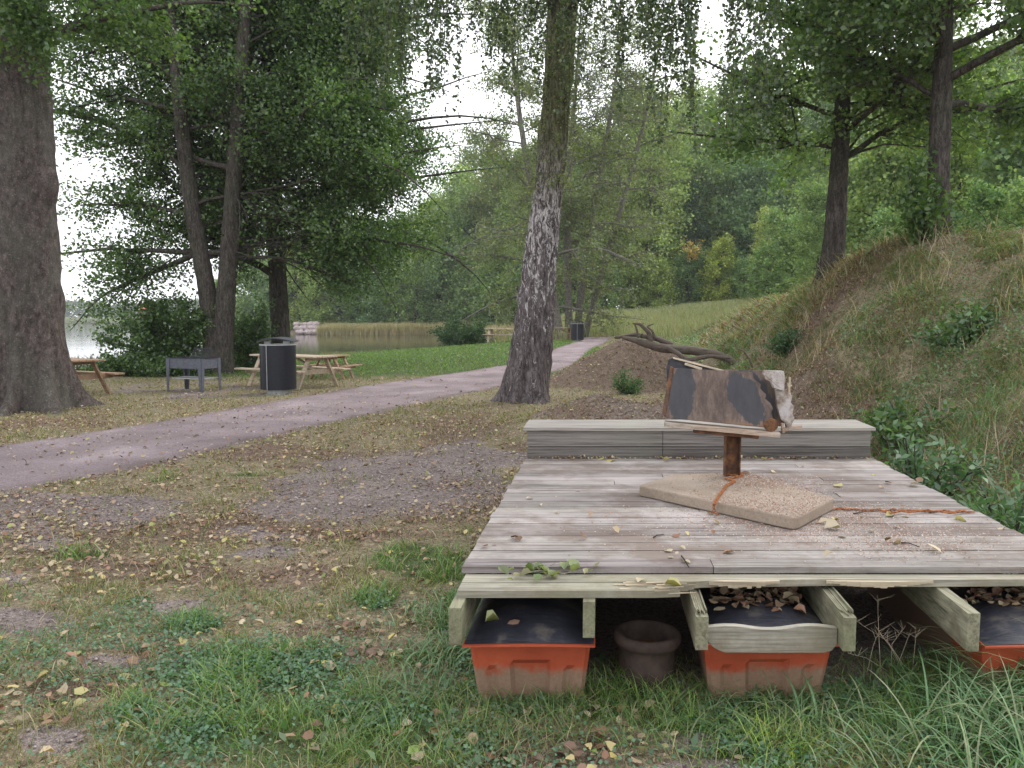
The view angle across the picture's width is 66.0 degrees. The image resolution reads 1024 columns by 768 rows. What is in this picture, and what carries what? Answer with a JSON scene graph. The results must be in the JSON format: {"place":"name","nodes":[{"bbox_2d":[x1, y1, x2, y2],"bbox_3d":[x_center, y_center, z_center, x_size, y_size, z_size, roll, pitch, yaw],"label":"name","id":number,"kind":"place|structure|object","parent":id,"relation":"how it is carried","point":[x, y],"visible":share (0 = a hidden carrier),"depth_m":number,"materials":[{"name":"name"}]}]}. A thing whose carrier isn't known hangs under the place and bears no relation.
{"place":"outdoors","nodes":[
{"label":"outdoors","id":0,"kind":"place"},
{"bbox_2d":[65,324,507,368],"bbox_3d":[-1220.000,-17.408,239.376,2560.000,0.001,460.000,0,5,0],"label":"water","id":1,"kind":"structure","parent":0,"point":[307,344],"depth_m":71.00,"materials":[{"name":"grey liquid"}]},
{"bbox_2d":[314,320,513,337],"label":"reeds","id":2,"kind":"object","parent":1,"relation":"on","point":[377,328],"visible":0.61,"depth_m":108.94,"materials":[{"name":"beige plant"}]},
{"bbox_2d":[0,337,609,490],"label":"path","id":3,"kind":"structure","parent":0,"point":[490,377],"depth_m":11.54,"materials":[{"name":"grey gravel"}]},
{"bbox_2d":[570,321,584,341],"bbox_3d":[3.632,-2.924,43.907,0.770,1.165,0.746,-1,5,-17],"label":"litter bin","id":4,"kind":"object","parent":3,"relation":"on","point":[577,332],"visible":0.99,"depth_m":43.61,"materials":[{"name":"grey metal"}]},
{"bbox_2d":[0,230,1023,767],"bbox_3d":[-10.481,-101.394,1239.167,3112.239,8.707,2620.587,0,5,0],"label":"ground","id":5,"kind":"structure","parent":0,"point":[614,612],"depth_m":6.11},
{"bbox_2d":[70,358,124,393],"bbox_3d":[-9.846,-0.162,17.043,2.300,0.771,1.610,2,5,28],"label":"picnic table","id":6,"kind":"object","parent":5,"relation":"on","point":[96,373],"visible":0.34,"depth_m":16.92,"materials":[{"name":"brown wood"}]},
{"bbox_2d":[79,348,176,376],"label":"lakeside shrub","id":7,"kind":"object","parent":5,"relation":"on","point":[102,366],"visible":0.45,"depth_m":22.25,"materials":[{"name":"green plant"}]},
{"bbox_2d":[0,0,266,416],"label":"broad old tree","id":8,"kind":"object","parent":5,"relation":"on","point":[38,372],"visible":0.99,"depth_m":13.64,"materials":[{"name":"brown plant"}]},
{"bbox_2d":[87,281,216,363],"bbox_3d":[-10.504,-1.445,23.547,3.776,3.291,3.114,0,5,0],"label":"lakeside shrub","id":9,"kind":"object","parent":5,"relation":"on","point":[149,329],"visible":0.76,"depth_m":23.06,"materials":[{"name":"green plant"}]},
{"bbox_2d":[106,349,212,376],"bbox_3d":[-9.878,-0.465,22.361,2.830,1.151,1.415,0,5,0],"label":"lakeside shrub","id":10,"kind":"object","parent":5,"relation":"on","point":[160,370],"visible":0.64,"depth_m":22.14,"materials":[{"name":"green plant"}]},
{"bbox_2d":[65,296,293,318],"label":"forest","id":11,"kind":"object","parent":5,"relation":"on","point":[76,311],"visible":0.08,"depth_m":436.57,"materials":[{"name":"green plant"}]},
{"bbox_2d":[165,348,221,392],"bbox_3d":[-7.242,-0.325,17.933,1.050,0.968,0.630,2,5,22],"label":"barbecue","id":12,"kind":"object","parent":5,"relation":"on","point":[195,361],"visible":0.99,"depth_m":17.77,"materials":[{"name":"metal"}]},
{"bbox_2d":[47,0,394,373],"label":"twin stemmed tree","id":13,"kind":"object","parent":5,"relation":"on","point":[230,76],"visible":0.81,"depth_m":23.36,"materials":[{"name":"green plant"}]},
{"bbox_2d":[235,249,268,331],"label":"sapling tree","id":14,"kind":"object","parent":5,"relation":"on","point":[241,304],"visible":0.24,"depth_m":121.62,"materials":[{"name":"green plant"}]},
{"bbox_2d":[234,295,279,370],"bbox_3d":[-8.618,-1.486,25.425,1.898,2.707,1.802,-4,6,-44],"label":"lakeside shrub","id":15,"kind":"object","parent":5,"relation":"on","point":[246,343],"visible":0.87,"depth_m":25.27,"materials":[{"name":"green plant"}]},
{"bbox_2d":[248,272,301,329],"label":"sapling tree","id":16,"kind":"object","parent":5,"relation":"on","point":[262,290],"visible":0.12,"depth_m":119.96,"materials":[{"name":"green plant"}]},
{"bbox_2d":[256,337,297,394],"bbox_3d":[-5.109,-0.394,17.225,0.801,1.258,0.776,0,5,0],"label":"litter bin","id":17,"kind":"object","parent":5,"relation":"on","point":[278,369],"visible":1,"depth_m":16.92,"materials":[{"name":"grey metal"}]},
{"bbox_2d":[234,354,350,389],"bbox_3d":[-5.296,-0.316,19.037,2.350,0.771,1.610,3,6,36],"label":"picnic table","id":18,"kind":"object","parent":5,"relation":"on","point":[304,371],"visible":0.62,"depth_m":18.72,"materials":[{"name":"brown wood"}]},
{"bbox_2d":[265,244,322,329],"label":"sapling tree","id":19,"kind":"object","parent":5,"relation":"on","point":[293,313],"visible":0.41,"depth_m":117.92,"materials":[{"name":"green plant"}]},
{"bbox_2d":[292,260,339,324],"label":"sapling tree","id":20,"kind":"object","parent":5,"relation":"on","point":[311,297],"visible":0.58,"depth_m":114.59,"materials":[{"name":"green plant"}]},
{"bbox_2d":[112,0,522,343],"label":"lone stemmed tree","id":21,"kind":"object","parent":5,"relation":"on","point":[361,153],"visible":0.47,"depth_m":24.55,"materials":[{"name":"green plant"}]},
{"bbox_2d":[301,354,362,379],"bbox_3d":[-4.940,-0.466,21.633,1.352,0.647,1.008,1,5,15],"label":"picnic table","id":22,"kind":"object","parent":5,"relation":"on","point":[336,364],"visible":0.52,"depth_m":21.47,"materials":[{"name":"brown wood"}]},
{"bbox_2d":[315,258,362,323],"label":"sapling tree","id":23,"kind":"object","parent":5,"relation":"on","point":[341,308],"visible":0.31,"depth_m":115.08,"materials":[{"name":"green plant"}]},
{"bbox_2d":[339,266,394,324],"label":"sapling tree","id":24,"kind":"object","parent":5,"relation":"on","point":[367,317],"visible":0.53,"depth_m":114.62,"materials":[{"name":"green plant"}]},
{"bbox_2d":[374,266,415,323],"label":"sapling tree","id":25,"kind":"object","parent":5,"relation":"on","point":[389,313],"visible":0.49,"depth_m":115.45,"materials":[{"name":"green plant"}]},
{"bbox_2d":[387,257,440,323],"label":"sapling tree","id":26,"kind":"object","parent":5,"relation":"on","point":[409,301],"visible":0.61,"depth_m":114.15,"materials":[{"name":"green plant"}]},
{"bbox_2d":[397,190,457,321],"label":"broadleaf tree","id":27,"kind":"object","parent":5,"relation":"on","point":[417,255],"visible":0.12,"depth_m":120.91,"materials":[{"name":"green plant"}]},
{"bbox_2d":[411,242,460,323],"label":"sapling tree","id":28,"kind":"object","parent":5,"relation":"on","point":[435,290],"visible":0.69,"depth_m":113.22,"materials":[{"name":"green plant"}]},
{"bbox_2d":[416,156,480,311],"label":"broadleaf tree","id":29,"kind":"object","parent":5,"relation":"on","point":[462,177],"visible":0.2,"depth_m":118.58,"materials":[{"name":"green plant"}]},
{"bbox_2d":[433,259,487,322],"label":"sapling tree","id":30,"kind":"object","parent":5,"relation":"on","point":[460,292],"visible":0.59,"depth_m":111.50,"materials":[{"name":"green plant"}]},
{"bbox_2d":[426,304,495,346],"bbox_3d":[-2.963,-3.052,45.097,3.370,3.033,3.009,-4,6,-41],"label":"bush","id":31,"kind":"object","parent":5,"relation":"on","point":[449,337],"visible":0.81,"depth_m":44.65,"materials":[{"name":"green plant"}]},
{"bbox_2d":[0,339,923,767],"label":"pebbles","id":32,"kind":"object","parent":5,"relation":"on","point":[288,499],"visible":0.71,"depth_m":7.34,"materials":[{"name":"grey gravel"}]},
{"bbox_2d":[434,180,507,320],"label":"broadleaf tree","id":33,"kind":"object","parent":5,"relation":"on","point":[466,220],"visible":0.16,"depth_m":114.67,"materials":[{"name":"green plant"}]},
{"bbox_2d":[440,119,511,252],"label":"broadleaf tree","id":34,"kind":"object","parent":5,"relation":"on","point":[474,151],"visible":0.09,"depth_m":131.22,"materials":[{"name":"green plant"}]},
{"bbox_2d":[457,245,516,335],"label":"sapling tree","id":35,"kind":"object","parent":5,"relation":"on","point":[477,305],"visible":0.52,"depth_m":101.75,"materials":[{"name":"green plant"}]},
{"bbox_2d":[456,139,527,307],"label":"broadleaf tree","id":36,"kind":"object","parent":5,"relation":"on","point":[492,186],"visible":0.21,"depth_m":108.95,"materials":[{"name":"green plant"}]},
{"bbox_2d":[489,244,523,324],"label":"sapling tree","id":37,"kind":"object","parent":5,"relation":"on","point":[504,289],"visible":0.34,"depth_m":96.56,"materials":[{"name":"green plant"}]},
{"bbox_2d":[0,276,1014,767],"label":"leaf litter","id":38,"kind":"object","parent":5,"relation":"on","point":[308,732],"visible":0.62,"depth_m":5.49,"materials":[{"name":"brown plant"}]},
{"bbox_2d":[0,585,1020,767],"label":"ground cover","id":39,"kind":"object","parent":5,"relation":"on","point":[314,655],"visible":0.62,"depth_m":3.24,"materials":[{"name":"green plant"}]},
{"bbox_2d":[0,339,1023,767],"bbox_3d":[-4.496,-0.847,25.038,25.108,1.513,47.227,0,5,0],"label":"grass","id":40,"kind":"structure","parent":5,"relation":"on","point":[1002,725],"depth_m":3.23,"materials":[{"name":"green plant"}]},
{"bbox_2d":[489,136,536,304],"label":"broadleaf tree","id":41,"kind":"object","parent":5,"relation":"on","point":[505,211],"visible":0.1,"depth_m":105.46,"materials":[{"name":"green plant"}]},
{"bbox_2d":[425,0,662,338],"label":"tall tree","id":42,"kind":"object","parent":5,"relation":"on","point":[526,91],"visible":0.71,"depth_m":47.56,"materials":[{"name":"green plant"}]},
{"bbox_2d":[492,0,650,331],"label":"tall tree","id":43,"kind":"object","parent":5,"relation":"on","point":[567,241],"visible":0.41,"depth_m":49.20,"materials":[{"name":"green plant"}]},
{"bbox_2d":[319,0,845,403],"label":"birch","id":44,"kind":"object","parent":5,"relation":"on","point":[526,376],"visible":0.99,"depth_m":12.81,"materials":[{"name":"green plant"}]},
{"bbox_2d":[556,219,609,314],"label":"sapling tree","id":45,"kind":"object","parent":5,"relation":"on","point":[573,297],"visible":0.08,"depth_m":86.47,"materials":[{"name":"green plant"}]},
{"bbox_2d":[500,0,667,323],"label":"tall tree","id":46,"kind":"object","parent":5,"relation":"on","point":[582,284],"visible":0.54,"depth_m":50.42,"materials":[{"name":"green plant"}]},
{"bbox_2d":[583,254,634,309],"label":"sapling tree","id":47,"kind":"object","parent":5,"relation":"on","point":[613,298],"visible":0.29,"depth_m":82.82,"materials":[{"name":"green plant"}]},
{"bbox_2d":[512,3,716,336],"bbox_3d":[6.600,-13.158,52.158,13.165,23.241,9.561,-2,5,-21],"label":"tall tree","id":48,"kind":"object","parent":5,"relation":"on","point":[631,171],"visible":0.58,"depth_m":51.42,"materials":[{"name":"green plant"}]},
{"bbox_2d":[562,121,671,306],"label":"broadleaf tree","id":49,"kind":"object","parent":5,"relation":"on","point":[636,201],"visible":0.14,"depth_m":88.51,"materials":[{"name":"green plant"}]},
{"bbox_2d":[608,368,645,394],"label":"weed plant","id":50,"kind":"object","parent":5,"relation":"on","point":[628,387],"visible":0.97,"depth_m":17.13,"materials":[{"name":"green plant"}]},
{"bbox_2d":[611,245,653,309],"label":"sapling tree","id":51,"kind":"object","parent":5,"relation":"on","point":[628,281],"visible":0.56,"depth_m":84.83,"materials":[{"name":"green plant"}]},
{"bbox_2d":[495,293,779,341],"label":"meadow grass","id":52,"kind":"structure","parent":5,"relation":"on","point":[673,320],"depth_m":59.53,"materials":[{"name":"green plant"}]},
{"bbox_2d":[594,68,688,306],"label":"broadleaf tree","id":53,"kind":"object","parent":5,"relation":"on","point":[635,134],"visible":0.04,"depth_m":106.10,"materials":[{"name":"green plant"}]},
{"bbox_2d":[613,619,680,694],"bbox_3d":[0.585,1.188,3.418,0.289,0.245,0.289,0,5,0],"label":"clay pot","id":54,"kind":"object","parent":5,"relation":"on","point":[649,646],"visible":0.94,"depth_m":3.33,"materials":[{"name":"brown ceramic"}]},
{"bbox_2d":[598,87,702,306],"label":"broadleaf tree","id":55,"kind":"object","parent":5,"relation":"on","point":[673,189],"visible":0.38,"depth_m":86.30,"materials":[{"name":"green plant"}]},
{"bbox_2d":[635,248,685,309],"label":"sapling tree","id":56,"kind":"object","parent":5,"relation":"on","point":[660,289],"visible":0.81,"depth_m":82.95,"materials":[{"name":"green plant"}]},
{"bbox_2d":[626,131,720,303],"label":"broadleaf tree","id":57,"kind":"object","parent":5,"relation":"on","point":[683,149],"visible":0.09,"depth_m":92.24,"materials":[{"name":"green plant"}]},
{"bbox_2d":[614,323,735,364],"bbox_3d":[3.879,-0.903,18.322,3.082,1.047,0.590,2,5,23],"label":"fallen log","id":58,"kind":"object","parent":5,"relation":"on","point":[663,345],"visible":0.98,"depth_m":18.41,"materials":[{"name":"brown wood"}]},
{"bbox_2d":[664,242,713,305],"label":"sapling tree","id":59,"kind":"object","parent":5,"relation":"on","point":[687,269],"visible":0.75,"depth_m":84.55,"materials":[{"name":"green plant"}]},
{"bbox_2d":[676,172,716,303],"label":"spruce tree","id":60,"kind":"object","parent":5,"relation":"on","point":[693,225],"visible":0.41,"depth_m":90.62,"materials":[{"name":"green plant"}]},
{"bbox_2d":[669,77,740,248],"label":"birch tree","id":61,"kind":"object","parent":5,"relation":"on","point":[702,127],"visible":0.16,"depth_m":107.20,"materials":[{"name":"green plant"}]},
{"bbox_2d":[695,232,739,303],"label":"sapling tree","id":62,"kind":"object","parent":5,"relation":"on","point":[722,247],"visible":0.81,"depth_m":82.69,"materials":[{"name":"green plant"}]},
{"bbox_2d":[681,152,755,299],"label":"broadleaf tree","id":63,"kind":"object","parent":5,"relation":"on","point":[716,181],"visible":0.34,"depth_m":91.81,"materials":[{"name":"green plant"}]},
{"bbox_2d":[690,76,773,250],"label":"broadleaf tree","id":64,"kind":"object","parent":5,"relation":"on","point":[721,82],"visible":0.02,"depth_m":109.21,"materials":[{"name":"green plant"}]},
{"bbox_2d":[449,420,1023,705],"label":"floating deck","id":65,"kind":"structure","parent":5,"relation":"on","point":[546,643],"depth_m":3.48,"materials":[{"name":"grey wood"}]},
{"bbox_2d":[498,558,599,580],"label":"wilted sprig","id":66,"kind":"object","parent":65,"relation":"on","point":[573,563],"visible":0.99,"depth_m":3.29,"materials":[{"name":"green plant"}]},
{"bbox_2d":[527,454,872,459],"bbox_3d":[1.416,0.552,5.909,2.615,0.043,0.097,0,5,0],"label":"leaf drift","id":67,"kind":"object","parent":65,"relation":"on","point":[612,456],"visible":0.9,"depth_m":5.92,"materials":[{"name":"brown plant"}]},
{"bbox_2d":[640,357,832,528],"bbox_3d":[1.299,0.269,4.544,1.053,0.801,1.106,2,5,27],"label":"broken sign stand","id":68,"kind":"object","parent":65,"relation":"on","point":[695,391],"visible":1,"depth_m":4.85,"materials":[{"name":"concrete"}]},
{"bbox_2d":[709,573,805,613],"bbox_3d":[1.074,0.909,3.499,0.463,0.088,0.453,0,5,0],"label":"leaf drift","id":69,"kind":"object","parent":65,"relation":"on","point":[791,594],"visible":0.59,"depth_m":3.40,"materials":[{"name":"brown plant"}]},
{"bbox_2d":[512,469,1021,565],"bbox_3d":[1.255,0.639,4.516,2.511,0.074,2.358,0,5,0],"label":"sandy grit","id":70,"kind":"object","parent":65,"relation":"on","point":[758,477],"visible":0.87,"depth_m":4.03,"materials":[{"name":"sand"},{"name":"fine grit"}]},
{"bbox_2d":[832,507,974,513],"bbox_3d":[2.116,0.685,4.242,0.759,0.023,0.133,0,5,5],"label":"chain","id":71,"kind":"object","parent":65,"relation":"on","point":[921,510],"visible":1,"depth_m":4.25,"materials":[{"name":"orange metal"}]},
{"bbox_2d":[947,573,1023,605],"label":"leaf drift","id":72,"kind":"object","parent":65,"relation":"on","point":[977,592],"visible":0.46,"depth_m":3.42,"materials":[{"name":"brown plant"}]},
{"bbox_2d":[720,254,759,299],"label":"sapling tree","id":73,"kind":"object","parent":5,"relation":"on","point":[737,289],"visible":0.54,"depth_m":81.92,"materials":[{"name":"green plant"}]},
{"bbox_2d":[704,145,798,298],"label":"broadleaf tree","id":74,"kind":"object","parent":5,"relation":"on","point":[747,182],"visible":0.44,"depth_m":87.37,"materials":[{"name":"green plant"}]},
{"bbox_2d":[731,238,788,299],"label":"sapling tree","id":75,"kind":"object","parent":5,"relation":"on","point":[759,253],"visible":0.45,"depth_m":64.93,"materials":[{"name":"green plant"}]},
{"bbox_2d":[747,204,784,294],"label":"birch tree","id":76,"kind":"object","parent":5,"relation":"on","point":[756,227],"visible":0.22,"depth_m":74.98,"materials":[{"name":"green plant"}]},
{"bbox_2d":[748,199,819,298],"bbox_3d":[22.003,-9.695,61.738,6.562,9.358,6.889,4,6,41],"label":"sapling tree","id":77,"kind":"object","parent":5,"relation":"on","point":[787,249],"visible":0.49,"depth_m":61.18,"materials":[{"name":"green plant"}]},
{"bbox_2d":[763,325,807,358],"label":"weed plant","id":78,"kind":"object","parent":5,"relation":"on","point":[783,346],"visible":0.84,"depth_m":13.88,"materials":[{"name":"green plant"}]},
{"bbox_2d":[774,126,831,273],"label":"broadleaf tree","id":79,"kind":"object","parent":5,"relation":"on","point":[814,171],"visible":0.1,"depth_m":85.36,"materials":[{"name":"green plant"}]},
{"bbox_2d":[775,171,848,294],"bbox_3d":[20.982,-9.802,54.463,5.374,9.985,5.706,2,5,21],"label":"broadleaf tree","id":80,"kind":"object","parent":5,"relation":"on","point":[809,198],"visible":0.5,"depth_m":53.87,"materials":[{"name":"green plant"}]},
{"bbox_2d":[764,66,862,212],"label":"broadleaf tree","id":81,"kind":"object","parent":5,"relation":"on","point":[800,120],"visible":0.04,"depth_m":104.81,"materials":[{"name":"green plant"}]},
{"bbox_2d":[613,207,1023,522],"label":"bank grass","id":82,"kind":"structure","parent":5,"relation":"on","point":[805,300],"depth_m":10.68,"materials":[{"name":"green plant"}]},
{"bbox_2d":[789,92,861,233],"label":"broadleaf tree","id":83,"kind":"object","parent":5,"relation":"on","point":[820,117],"visible":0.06,"depth_m":87.55,"materials":[{"name":"green plant"}]},
{"bbox_2d":[642,224,1023,573],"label":"bank undergrowth","id":84,"kind":"object","parent":5,"relation":"on","point":[922,379],"visible":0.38,"depth_m":9.85,"materials":[{"name":"green plant"}]},
{"bbox_2d":[658,0,1023,284],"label":"tree","id":85,"kind":"object","parent":5,"relation":"on","point":[840,126],"visible":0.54,"depth_m":15.40,"materials":[{"name":"green plant"}]},
{"bbox_2d":[807,154,874,266],"bbox_3d":[20.701,-9.070,47.193,5.706,9.702,5.374,2,5,23],"label":"broadleaf tree","id":86,"kind":"object","parent":5,"relation":"on","point":[850,180],"visible":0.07,"depth_m":46.57,"materials":[{"name":"green plant"}]},
{"bbox_2d":[821,129,924,257],"bbox_3d":[17.442,-7.303,37.689,4.796,9.197,5.288,0,5,5],"label":"sapling tree","id":87,"kind":"object","parent":5,"relation":"on","point":[886,165],"visible":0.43,"depth_m":36.88,"materials":[{"name":"green plant"}]},
{"bbox_2d":[845,201,908,255],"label":"sapling tree","id":88,"kind":"object","parent":5,"relation":"on","point":[882,221],"visible":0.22,"depth_m":29.61,"materials":[{"name":"green plant"}]},
{"bbox_2d":[848,594,924,672],"bbox_3d":[1.682,1.124,3.540,0.436,0.390,0.219,0,5,0],"label":"dry stalk","id":89,"kind":"object","parent":5,"relation":"on","point":[879,633],"visible":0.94,"depth_m":3.56,"materials":[{"name":"brown plant"}]},
{"bbox_2d":[772,0,1023,237],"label":"tree","id":90,"kind":"object","parent":5,"relation":"on","point":[900,19],"visible":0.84,"depth_m":12.85,"materials":[{"name":"green plant"}]},
{"bbox_2d":[849,390,965,458],"bbox_3d":[4.092,0.492,8.246,1.196,0.840,1.376,0,5,0],"label":"weed plant","id":91,"kind":"object","parent":5,"relation":"on","point":[891,414],"visible":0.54,"depth_m":8.16,"materials":[{"name":"green plant"}]},
{"bbox_2d":[887,141,963,245],"bbox_3d":[6.565,-3.035,12.769,1.062,1.764,1.627,0,5,0],"label":"sapling","id":92,"kind":"object","parent":5,"relation":"on","point":[922,207],"visible":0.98,"depth_m":12.53,"materials":[{"name":"green plant"}]},
{"bbox_2d":[886,0,992,87],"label":"broadleaf tree","id":93,"kind":"object","parent":5,"relation":"on","point":[973,32],"visible":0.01,"depth_m":97.47,"materials":[{"name":"green plant"}]},
{"bbox_2d":[877,420,1003,498],"bbox_3d":[3.394,0.736,6.506,1.066,0.908,0.940,0,5,0],"label":"weed plant","id":94,"kind":"object","parent":5,"relation":"on","point":[914,462],"visible":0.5,"depth_m":6.31,"materials":[{"name":"green plant"}]},
{"bbox_2d":[897,115,1002,226],"bbox_3d":[20.058,-7.601,35.584,5.276,9.953,5.817,-4,6,-43],"label":"sapling tree","id":95,"kind":"object","parent":5,"relation":"on","point":[959,168],"visible":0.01,"depth_m":34.79,"materials":[{"name":"green plant"}]},
{"bbox_2d":[902,292,1004,358],"bbox_3d":[5.357,-0.661,9.292,1.102,0.830,1.092,0,5,0],"label":"weed plant","id":96,"kind":"object","parent":5,"relation":"on","point":[953,331],"visible":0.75,"depth_m":9.24,"materials":[{"name":"green plant"}]},
{"bbox_2d":[954,177,1018,233],"bbox_3d":[14.918,-4.368,24.802,2.398,4.181,2.644,4,6,43],"label":"sapling tree","id":97,"kind":"object","parent":5,"relation":"on","point":[987,199],"visible":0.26,"depth_m":24.35,"materials":[{"name":"green plant"}]},
{"bbox_2d":[949,457,1023,573],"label":"weed plant","id":98,"kind":"object","parent":5,"relation":"on","point":[1002,512],"visible":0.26,"depth_m":4.86,"materials":[{"name":"green plant"}]},
{"bbox_2d":[950,68,1022,230],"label":"broadleaf tree","id":99,"kind":"object","parent":5,"relation":"on","point":[965,178],"visible":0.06,"depth_m":33.17,"materials":[{"name":"green plant"}]},
{"bbox_2d":[960,71,1023,229],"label":"sapling tree","id":100,"kind":"object","parent":5,"relation":"on","point":[994,173],"visible":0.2,"depth_m":29.28,"materials":[{"name":"green plant"}]},
{"bbox_2d":[980,32,1023,80],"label":"broadleaf tree","id":101,"kind":"object","parent":5,"relation":"on","point":[1011,52],"visible":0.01,"depth_m":74.37,"materials":[{"name":"green plant"}]},
{"bbox_2d":[981,168,1023,231],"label":"sapling tree","id":102,"kind":"object","parent":5,"relation":"on","point":[1016,190],"visible":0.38,"depth_m":21.88,"materials":[{"name":"green plant"}]},
{"bbox_2d":[50,0,1019,317],"label":"sky","id":103,"kind":"structure","parent":0,"point":[470,103],"materials":[{"name":"white"}]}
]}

